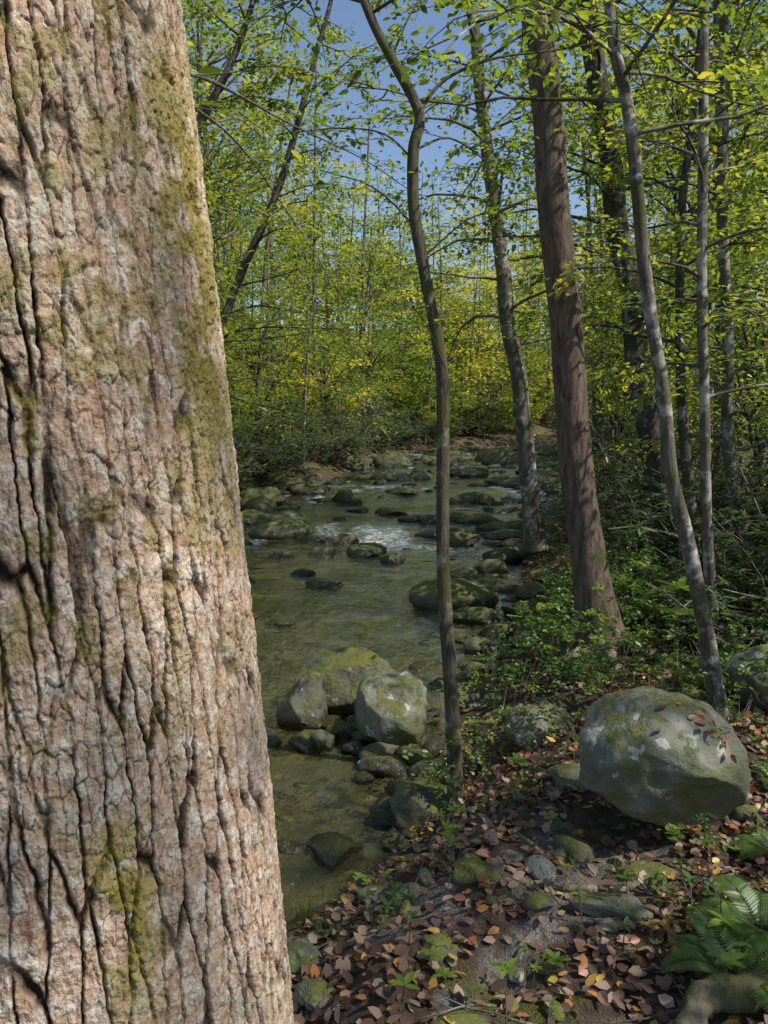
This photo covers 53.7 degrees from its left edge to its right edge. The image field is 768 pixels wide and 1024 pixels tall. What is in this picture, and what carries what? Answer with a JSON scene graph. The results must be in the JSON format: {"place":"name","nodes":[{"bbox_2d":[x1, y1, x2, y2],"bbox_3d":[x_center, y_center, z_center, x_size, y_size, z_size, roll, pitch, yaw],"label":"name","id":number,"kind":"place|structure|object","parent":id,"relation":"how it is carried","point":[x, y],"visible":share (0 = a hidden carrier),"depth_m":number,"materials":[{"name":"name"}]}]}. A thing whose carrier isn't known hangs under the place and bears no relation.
{"place":"outdoors","nodes":[
{"label":"outdoors","id":0,"kind":"place"},
{"bbox_2d":[243,443,555,914],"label":"creek water","id":1,"kind":"structure","parent":0,"point":[364,487],"depth_m":11.73,"materials":[{"name":"green liquid"}]},
{"bbox_2d":[276,672,328,733],"bbox_3d":[-0.606,1.451,5.607,0.372,0.546,0.316,-2,7,-19],"label":"mossy boulder","id":2,"kind":"object","parent":1,"relation":"in","point":[301,703],"visible":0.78,"depth_m":5.53,"materials":[{"name":"stone"}]},
{"bbox_2d":[181,0,767,356],"label":"sky","id":3,"kind":"structure","parent":0,"point":[343,12],"materials":[{"name":"blue"}]},
{"bbox_2d":[232,324,767,1023],"bbox_3d":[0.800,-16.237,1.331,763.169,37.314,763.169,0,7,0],"label":"ground","id":4,"kind":"structure","parent":0,"point":[330,794],"depth_m":3.58,"materials":[{"name":"brown soil"}]},
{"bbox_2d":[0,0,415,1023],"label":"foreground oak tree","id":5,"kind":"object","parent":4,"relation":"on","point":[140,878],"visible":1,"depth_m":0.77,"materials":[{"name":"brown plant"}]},
{"bbox_2d":[220,312,262,393],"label":"understory tree","id":6,"kind":"object","parent":4,"relation":"on","point":[237,349],"visible":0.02,"depth_m":20.76,"materials":[{"name":"green plant"}]},
{"bbox_2d":[217,272,269,402],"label":"understory tree","id":7,"kind":"object","parent":4,"relation":"on","point":[242,359],"visible":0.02,"depth_m":15.23,"materials":[{"name":"green plant"}]},
{"bbox_2d":[234,438,254,505],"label":"rhododendron shrub","id":8,"kind":"object","parent":4,"relation":"on","point":[240,469],"visible":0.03,"depth_m":16.13,"materials":[{"name":"green plant"}]},
{"bbox_2d":[217,283,280,394],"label":"understory tree","id":9,"kind":"object","parent":4,"relation":"on","point":[241,338],"visible":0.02,"depth_m":26.61,"materials":[{"name":"green plant"}]},
{"bbox_2d":[216,279,283,452],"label":"understory tree","id":10,"kind":"object","parent":4,"relation":"on","point":[235,425],"visible":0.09,"depth_m":18.52,"materials":[{"name":"green plant"}]},
{"bbox_2d":[182,0,334,263],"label":"forest tree","id":11,"kind":"object","parent":4,"relation":"on","point":[232,129],"visible":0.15,"depth_m":14.35,"materials":[{"name":"green plant"}]},
{"bbox_2d":[199,87,320,419],"bbox_3d":[-5.948,-8.499,28.334,7.648,14.094,7.492,4,8,27],"label":"forest tree","id":12,"kind":"object","parent":4,"relation":"on","point":[219,212],"visible":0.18,"depth_m":27.94,"materials":[{"name":"green plant"}]},
{"bbox_2d":[233,391,287,488],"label":"rhododendron shrub","id":13,"kind":"object","parent":4,"relation":"on","point":[245,450],"visible":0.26,"depth_m":18.43,"materials":[{"name":"green plant"}]},
{"bbox_2d":[232,403,296,477],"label":"rhododendron shrub","id":14,"kind":"object","parent":4,"relation":"on","point":[261,433],"visible":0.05,"depth_m":22.03,"materials":[{"name":"green plant"}]},
{"bbox_2d":[183,0,349,455],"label":"forest tree","id":15,"kind":"object","parent":4,"relation":"on","point":[216,236],"visible":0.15,"depth_m":22.96,"materials":[{"name":"green plant"}]},
{"bbox_2d":[181,0,363,362],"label":"forest tree","id":16,"kind":"object","parent":4,"relation":"on","point":[197,64],"visible":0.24,"depth_m":18.69,"materials":[{"name":"green plant"}]},
{"bbox_2d":[222,259,327,462],"bbox_3d":[-3.790,-3.972,23.434,4.639,7.047,4.519,-4,8,-29],"label":"understory tree","id":17,"kind":"object","parent":4,"relation":"on","point":[253,356],"visible":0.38,"depth_m":23.07,"materials":[{"name":"green plant"}]},
{"bbox_2d":[232,395,334,493],"bbox_3d":[-3.362,-1.863,21.143,4.232,2.704,4.005,1,7,11],"label":"rhododendron shrub","id":18,"kind":"object","parent":4,"relation":"on","point":[264,477],"visible":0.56,"depth_m":20.55,"materials":[{"name":"green plant"}]},
{"bbox_2d":[237,367,334,459],"bbox_3d":[-5.139,-2.994,25.609,5.382,3.774,5.629,-4,8,-29],"label":"rhododendron shrub","id":19,"kind":"object","parent":4,"relation":"on","point":[287,400],"visible":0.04,"depth_m":25.57,"materials":[{"name":"green plant"}]},
{"bbox_2d":[224,282,349,416],"bbox_3d":[-4.545,-5.863,32.606,6.078,8.189,5.306,6,9,39],"label":"understory tree","id":20,"kind":"object","parent":4,"relation":"on","point":[277,363],"visible":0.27,"depth_m":32.28,"materials":[{"name":"green plant"}]},
{"bbox_2d":[182,0,412,451],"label":"leaning maple tree","id":21,"kind":"object","parent":4,"relation":"on","point":[212,102],"visible":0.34,"depth_m":9.57,"materials":[{"name":"green plant"}]},
{"bbox_2d":[238,370,356,451],"bbox_3d":[-3.896,-3.985,31.108,5.360,3.374,6.477,2,7,18],"label":"rhododendron shrub","id":22,"kind":"object","parent":4,"relation":"on","point":[312,400],"visible":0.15,"depth_m":30.59,"materials":[{"name":"green plant"}]},
{"bbox_2d":[240,397,363,471],"bbox_3d":[-3.040,-2.580,24.743,4.948,2.567,4.098,0,7,-1],"label":"rhododendron shrub","id":23,"kind":"object","parent":4,"relation":"on","point":[309,447],"visible":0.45,"depth_m":24.23,"materials":[{"name":"green plant"}]},
{"bbox_2d":[213,0,401,446],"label":"leaning maple tree","id":24,"kind":"object","parent":4,"relation":"on","point":[265,220],"visible":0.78,"depth_m":14.37,"materials":[{"name":"green plant"}]},
{"bbox_2d":[271,314,381,436],"bbox_3d":[-2.174,-4.721,30.296,4.526,6.306,4.672,3,8,24],"label":"understory tree","id":25,"kind":"object","parent":4,"relation":"on","point":[323,382],"visible":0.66,"depth_m":30.13,"materials":[{"name":"green plant"}]},
{"bbox_2d":[292,396,381,467],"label":"rhododendron shrub","id":26,"kind":"object","parent":4,"relation":"on","point":[338,449],"visible":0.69,"depth_m":28.13,"materials":[{"name":"green plant"}]},
{"bbox_2d":[293,647,394,727],"bbox_3d":[-0.238,1.410,6.012,0.908,0.664,0.565,2,7,14],"label":"mossy boulder","id":27,"kind":"object","parent":4,"relation":"on","point":[344,672],"visible":0.56,"depth_m":5.85,"materials":[{"name":"stone"}]},
{"bbox_2d":[308,394,394,452],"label":"rhododendron shrub","id":28,"kind":"object","parent":4,"relation":"on","point":[358,431],"visible":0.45,"depth_m":31.60,"materials":[{"name":"green plant"}]},
{"bbox_2d":[326,303,426,426],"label":"understory tree","id":29,"kind":"object","parent":4,"relation":"on","point":[373,363],"visible":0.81,"depth_m":35.58,"materials":[{"name":"green plant"}]},
{"bbox_2d":[329,389,432,455],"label":"rhododendron shrub","id":30,"kind":"object","parent":4,"relation":"on","point":[379,440],"visible":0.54,"depth_m":35.28,"materials":[{"name":"green plant"}]},
{"bbox_2d":[355,670,426,745],"bbox_3d":[0.065,1.452,5.239,0.436,0.660,0.528,-5,8,-33],"label":"mossy boulder","id":31,"kind":"object","parent":4,"relation":"on","point":[390,707],"visible":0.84,"depth_m":5.10,"materials":[{"name":"stone"}]},
{"bbox_2d":[358,394,436,450],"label":"rhododendron shrub","id":32,"kind":"object","parent":4,"relation":"on","point":[408,439],"visible":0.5,"depth_m":39.78,"materials":[{"name":"green plant"}]},
{"bbox_2d":[240,438,574,875],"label":"creek rocks","id":33,"kind":"object","parent":4,"relation":"on","point":[391,766],"visible":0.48,"depth_m":11.03,"materials":[{"name":"grey stone"}]},
{"bbox_2d":[389,780,465,829],"bbox_3d":[0.252,1.692,4.241,0.446,0.438,0.380,0,7,0],"label":"mossy boulder","id":34,"kind":"object","parent":4,"relation":"on","point":[410,802],"visible":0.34,"depth_m":4.11,"materials":[{"name":"stone"}]},
{"bbox_2d":[185,0,679,807],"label":"sapling tree","id":35,"kind":"object","parent":4,"relation":"on","point":[443,556],"visible":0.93,"depth_m":3.86,"materials":[{"name":"green plant"}]},
{"bbox_2d":[388,391,488,438],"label":"rhododendron shrub","id":36,"kind":"object","parent":4,"relation":"on","point":[451,429],"visible":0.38,"depth_m":45.14,"materials":[{"name":"green plant"}]},
{"bbox_2d":[409,578,499,621],"bbox_3d":[0.855,1.090,9.296,1.111,0.571,0.781,0,7,0],"label":"mossy boulder","id":37,"kind":"object","parent":4,"relation":"on","point":[464,592],"visible":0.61,"depth_m":9.07,"materials":[{"name":"stone"}]},
{"bbox_2d":[288,795,633,933],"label":"grass tufts","id":38,"kind":"object","parent":4,"relation":"on","point":[307,914],"visible":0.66,"depth_m":3.20,"materials":[{"name":"green plant"}]},
{"bbox_2d":[186,3,767,473],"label":"distant forest","id":39,"kind":"object","parent":4,"relation":"on","point":[360,295],"visible":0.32,"depth_m":47.87,"materials":[{"name":"green plant"}]},
{"bbox_2d":[450,377,538,436],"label":"rhododendron shrub","id":40,"kind":"object","parent":4,"relation":"on","point":[478,417],"visible":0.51,"depth_m":49.01,"materials":[{"name":"green plant"}]},
{"bbox_2d":[238,468,767,1023],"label":"leaf litter","id":41,"kind":"object","parent":4,"relation":"on","point":[344,966],"visible":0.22,"depth_m":2.88,"materials":[{"name":"brown plant"}]},
{"bbox_2d":[314,0,738,551],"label":"maple tree","id":42,"kind":"object","parent":4,"relation":"on","point":[534,537],"visible":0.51,"depth_m":11.29,"materials":[{"name":"green plant"}]},
{"bbox_2d":[286,622,767,1023],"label":"bank stones","id":43,"kind":"object","parent":4,"relation":"on","point":[603,906],"visible":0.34,"depth_m":2.84,"materials":[{"name":"grey stone"}]},
{"bbox_2d":[289,554,767,1023],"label":"fallen twigs","id":44,"kind":"object","parent":4,"relation":"on","point":[586,1020],"visible":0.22,"depth_m":2.33,"materials":[{"name":"brown wood"}]},
{"bbox_2d":[292,577,767,1023],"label":"seedling plants","id":45,"kind":"object","parent":4,"relation":"on","point":[727,959],"visible":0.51,"depth_m":3.05,"materials":[{"name":"green plant"}]},
{"bbox_2d":[506,703,572,747],"bbox_3d":[0.927,1.240,4.419,0.434,0.224,0.382,0,7,0],"label":"mossy boulder","id":46,"kind":"object","parent":4,"relation":"on","point":[527,723],"visible":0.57,"depth_m":4.32,"materials":[{"name":"stone"}]},
{"bbox_2d":[314,0,767,721],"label":"birch tree","id":47,"kind":"object","parent":4,"relation":"on","point":[706,632],"visible":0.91,"depth_m":3.94,"materials":[{"name":"green plant"}]},
{"bbox_2d":[521,0,631,655],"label":"oak tree","id":48,"kind":"object","parent":4,"relation":"on","point":[590,565],"visible":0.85,"depth_m":5.53,"materials":[{"name":"brown plant"}]},
{"bbox_2d":[542,408,623,435],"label":"rhododendron shrub","id":49,"kind":"object","parent":4,"relation":"on","point":[554,427],"visible":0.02,"depth_m":34.73,"materials":[{"name":"green plant"}]},
{"bbox_2d":[402,497,767,905],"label":"ground cover","id":50,"kind":"object","parent":4,"relation":"on","point":[557,596],"visible":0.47,"depth_m":5.18,"materials":[{"name":"green plant"}]},
{"bbox_2d":[557,414,632,453],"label":"rhododendron shrub","id":51,"kind":"object","parent":4,"relation":"on","point":[607,432],"visible":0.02,"depth_m":28.58,"materials":[{"name":"green plant"}]},
{"bbox_2d":[432,0,767,558],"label":"hickory tree","id":52,"kind":"object","parent":4,"relation":"on","point":[647,417],"visible":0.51,"depth_m":8.59,"materials":[{"name":"green plant"}]},
{"bbox_2d":[542,276,659,442],"bbox_3d":[7.382,-4.285,24.835,4.392,7.018,4.664,1,7,9],"label":"understory tree","id":53,"kind":"object","parent":4,"relation":"on","point":[616,357],"visible":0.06,"depth_m":24.88,"materials":[{"name":"green plant"}]},
{"bbox_2d":[435,638,767,1023],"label":"tree roots","id":54,"kind":"object","parent":4,"relation":"on","point":[706,998],"visible":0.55,"depth_m":2.18,"materials":[{"name":"brown plant"}]},
{"bbox_2d":[551,307,690,421],"bbox_3d":[9.806,-5.077,30.810,5.583,7.555,5.381,6,9,41],"label":"understory tree","id":55,"kind":"object","parent":4,"relation":"on","point":[622,369],"visible":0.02,"depth_m":30.50,"materials":[{"name":"green plant"}]},
{"bbox_2d":[551,283,696,444],"bbox_3d":[6.161,-3.195,19.684,4.775,6.293,4.458,-2,7,-18],"label":"understory tree","id":56,"kind":"object","parent":4,"relation":"on","point":[612,390],"visible":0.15,"depth_m":19.33,"materials":[{"name":"green plant"}]},
{"bbox_2d":[482,0,767,507],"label":"forest tree","id":57,"kind":"object","parent":4,"relation":"on","point":[693,35],"visible":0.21,"depth_m":12.61,"materials":[{"name":"green plant"}]},
{"bbox_2d":[544,386,712,465],"bbox_3d":[7.798,-2.532,22.862,4.641,3.117,4.952,-1,7,-9],"label":"rhododendron shrub","id":58,"kind":"object","parent":4,"relation":"on","point":[608,433],"visible":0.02,"depth_m":22.54,"materials":[{"name":"green plant"}]},
{"bbox_2d":[495,0,767,460],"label":"forest tree","id":59,"kind":"object","parent":4,"relation":"on","point":[668,174],"visible":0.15,"depth_m":16.77,"materials":[{"name":"green plant"}]},
{"bbox_2d":[500,7,767,575],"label":"sapling tree","id":60,"kind":"object","parent":4,"relation":"on","point":[680,243],"visible":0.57,"depth_m":7.38,"materials":[{"name":"green plant"}]},
{"bbox_2d":[536,417,742,540],"bbox_3d":[3.985,-0.379,11.759,3.223,2.185,3.976,-2,7,-15],"label":"rhododendron shrub","id":61,"kind":"object","parent":4,"relation":"on","point":[611,483],"visible":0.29,"depth_m":11.66,"materials":[{"name":"green plant"}]},
{"bbox_2d":[542,389,748,477],"bbox_3d":[6.165,-1.885,19.004,4.344,2.912,4.598,1,7,7],"label":"rhododendron shrub","id":62,"kind":"object","parent":4,"relation":"on","point":[596,451],"visible":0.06,"depth_m":18.57,"materials":[{"name":"green plant"}]},
{"bbox_2d":[534,449,767,579],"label":"rhododendron shrub","id":63,"kind":"object","parent":4,"relation":"on","point":[664,544],"visible":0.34,"depth_m":8.18,"materials":[{"name":"green plant"}]},
{"bbox_2d":[547,240,760,504],"bbox_3d":[4.842,-2.154,14.073,3.668,5.680,4.176,1,7,7],"label":"understory tree","id":64,"kind":"object","parent":4,"relation":"on","point":[613,373],"visible":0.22,"depth_m":13.87,"materials":[{"name":"green plant"}]},
{"bbox_2d":[543,0,767,560],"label":"birch tree","id":65,"kind":"object","parent":4,"relation":"on","point":[728,402],"visible":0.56,"depth_m":7.58,"materials":[{"name":"green plant"}]},
{"bbox_2d":[544,405,767,502],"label":"rhododendron shrub","id":66,"kind":"object","parent":4,"relation":"on","point":[608,450],"visible":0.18,"depth_m":15.76,"materials":[{"name":"green plant"}]},
{"bbox_2d":[546,0,767,648],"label":"sapling tree","id":67,"kind":"object","parent":4,"relation":"on","point":[704,320],"visible":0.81,"depth_m":5.33,"materials":[{"name":"green plant"}]},
{"bbox_2d":[564,513,750,602],"bbox_3d":[2.513,0.429,7.392,1.504,1.008,1.591,-3,8,-22],"label":"rhododendron shrub","id":68,"kind":"object","parent":4,"relation":"on","point":[666,560],"visible":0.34,"depth_m":7.36,"materials":[{"name":"green plant"}]},
{"bbox_2d":[578,686,750,826],"bbox_3d":[1.152,1.052,3.227,0.707,0.561,0.616,0,7,0],"label":"boulder","id":69,"kind":"object","parent":4,"relation":"on","point":[679,767],"visible":0.96,"depth_m":3.02,"materials":[{"name":"stone"}]},
{"bbox_2d":[569,0,767,465],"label":"forest tree","id":70,"kind":"object","parent":4,"relation":"on","point":[695,384],"visible":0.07,"depth_m":21.11,"materials":[{"name":"green plant"}]},
{"bbox_2d":[606,183,767,450],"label":"understory tree","id":71,"kind":"object","parent":4,"relation":"on","point":[736,425],"visible":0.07,"depth_m":16.78,"materials":[{"name":"green plant"}]},
{"bbox_2d":[608,451,767,624],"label":"rhododendron shrub","id":72,"kind":"object","parent":4,"relation":"on","point":[717,532],"visible":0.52,"depth_m":6.45,"materials":[{"name":"green plant"}]},
{"bbox_2d":[609,417,767,553],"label":"rhododendron shrub","id":73,"kind":"object","parent":4,"relation":"on","point":[753,459],"visible":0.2,"depth_m":9.25,"materials":[{"name":"green plant"}]},
{"bbox_2d":[609,390,767,522],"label":"rhododendron shrub","id":74,"kind":"object","parent":4,"relation":"on","point":[626,474],"visible":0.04,"depth_m":12.39,"materials":[{"name":"green plant"}]},
{"bbox_2d":[617,498,767,667],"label":"rhododendron shrub","id":75,"kind":"object","parent":4,"relation":"on","point":[749,614],"visible":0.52,"depth_m":5.59,"materials":[{"name":"green plant"}]},
{"bbox_2d":[619,217,767,508],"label":"understory tree","id":76,"kind":"object","parent":4,"relation":"on","point":[746,414],"visible":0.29,"depth_m":10.42,"materials":[{"name":"green plant"}]},
{"bbox_2d":[623,525,767,629],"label":"rhododendron shrub","id":77,"kind":"object","parent":4,"relation":"on","point":[684,574],"visible":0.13,"depth_m":6.60,"materials":[{"name":"green plant"}]},
{"bbox_2d":[627,6,767,332],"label":"forest tree","id":78,"kind":"object","parent":4,"relation":"on","point":[730,180],"visible":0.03,"depth_m":25.52,"materials":[{"name":"green plant"}]},
{"bbox_2d":[627,415,767,543],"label":"rhododendron shrub","id":79,"kind":"object","parent":4,"relation":"on","point":[695,455],"visible":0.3,"depth_m":9.42,"materials":[{"name":"green plant"}]},
{"bbox_2d":[636,464,767,587],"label":"rhododendron shrub","id":80,"kind":"object","parent":4,"relation":"on","point":[749,508],"visible":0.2,"depth_m":8.18,"materials":[{"name":"green plant"}]},
{"bbox_2d":[680,663,731,688],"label":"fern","id":81,"kind":"object","parent":4,"relation":"on","point":[727,685],"visible":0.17,"depth_m":4.82,"materials":[{"name":"green plant"}]},
{"bbox_2d":[658,200,767,447],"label":"understory tree","id":82,"kind":"object","parent":4,"relation":"on","point":[763,258],"visible":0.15,"depth_m":12.89,"materials":[{"name":"green plant"}]},
{"bbox_2d":[659,906,767,1011],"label":"fern","id":83,"kind":"object","parent":4,"relation":"on","point":[758,943],"visible":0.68,"depth_m":2.37,"materials":[{"name":"green plant"}]},
{"bbox_2d":[696,642,748,668],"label":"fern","id":84,"kind":"object","parent":4,"relation":"on","point":[742,646],"visible":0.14,"depth_m":5.19,"materials":[{"name":"green plant"}]},
{"bbox_2d":[693,874,767,941],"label":"fern","id":85,"kind":"object","parent":4,"relation":"on","point":[752,899],"visible":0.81,"depth_m":2.63,"materials":[{"name":"green plant"}]},
{"bbox_2d":[712,0,767,277],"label":"forest tree","id":86,"kind":"object","parent":4,"relation":"on","point":[761,35],"visible":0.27,"depth_m":14.48,"materials":[{"name":"green plant"}]},
{"bbox_2d":[717,630,765,656],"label":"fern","id":87,"kind":"object","parent":4,"relation":"on","point":[740,638],"visible":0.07,"depth_m":5.53,"materials":[{"name":"green plant"}]},
{"bbox_2d":[716,594,767,688],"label":"rhododendron shrub","id":88,"kind":"object","parent":4,"relation":"on","point":[755,608],"visible":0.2,"depth_m":5.30,"materials":[{"name":"green plant"}]},
{"bbox_2d":[720,452,767,625],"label":"rhododendron shrub","id":89,"kind":"object","parent":4,"relation":"on","point":[741,599],"visible":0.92,"depth_m":5.50,"materials":[{"name":"green plant"}]},
{"bbox_2d":[721,594,767,650],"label":"rhododendron shrub","id":90,"kind":"object","parent":4,"relation":"on","point":[763,634],"visible":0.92,"depth_m":4.73,"materials":[{"name":"green plant"}]},
{"bbox_2d":[724,643,767,712],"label":"boulder","id":91,"kind":"object","parent":4,"relation":"on","point":[753,681],"visible":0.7,"depth_m":4.41,"materials":[{"name":"stone"}]},
{"bbox_2d":[728,825,767,859],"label":"fern","id":92,"kind":"object","parent":4,"relation":"on","point":[749,844],"visible":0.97,"depth_m":3.11,"materials":[{"name":"green plant"}]},
{"bbox_2d":[741,413,767,434],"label":"understory tree","id":93,"kind":"object","parent":4,"relation":"on","point":[757,423],"visible":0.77,"depth_m":8.74,"materials":[{"name":"green plant"}]},
{"bbox_2d":[749,761,767,789],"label":"fern","id":94,"kind":"object","parent":4,"relation":"on","point":[760,768],"visible":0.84,"depth_m":3.61,"materials":[{"name":"green plant"}]}
]}

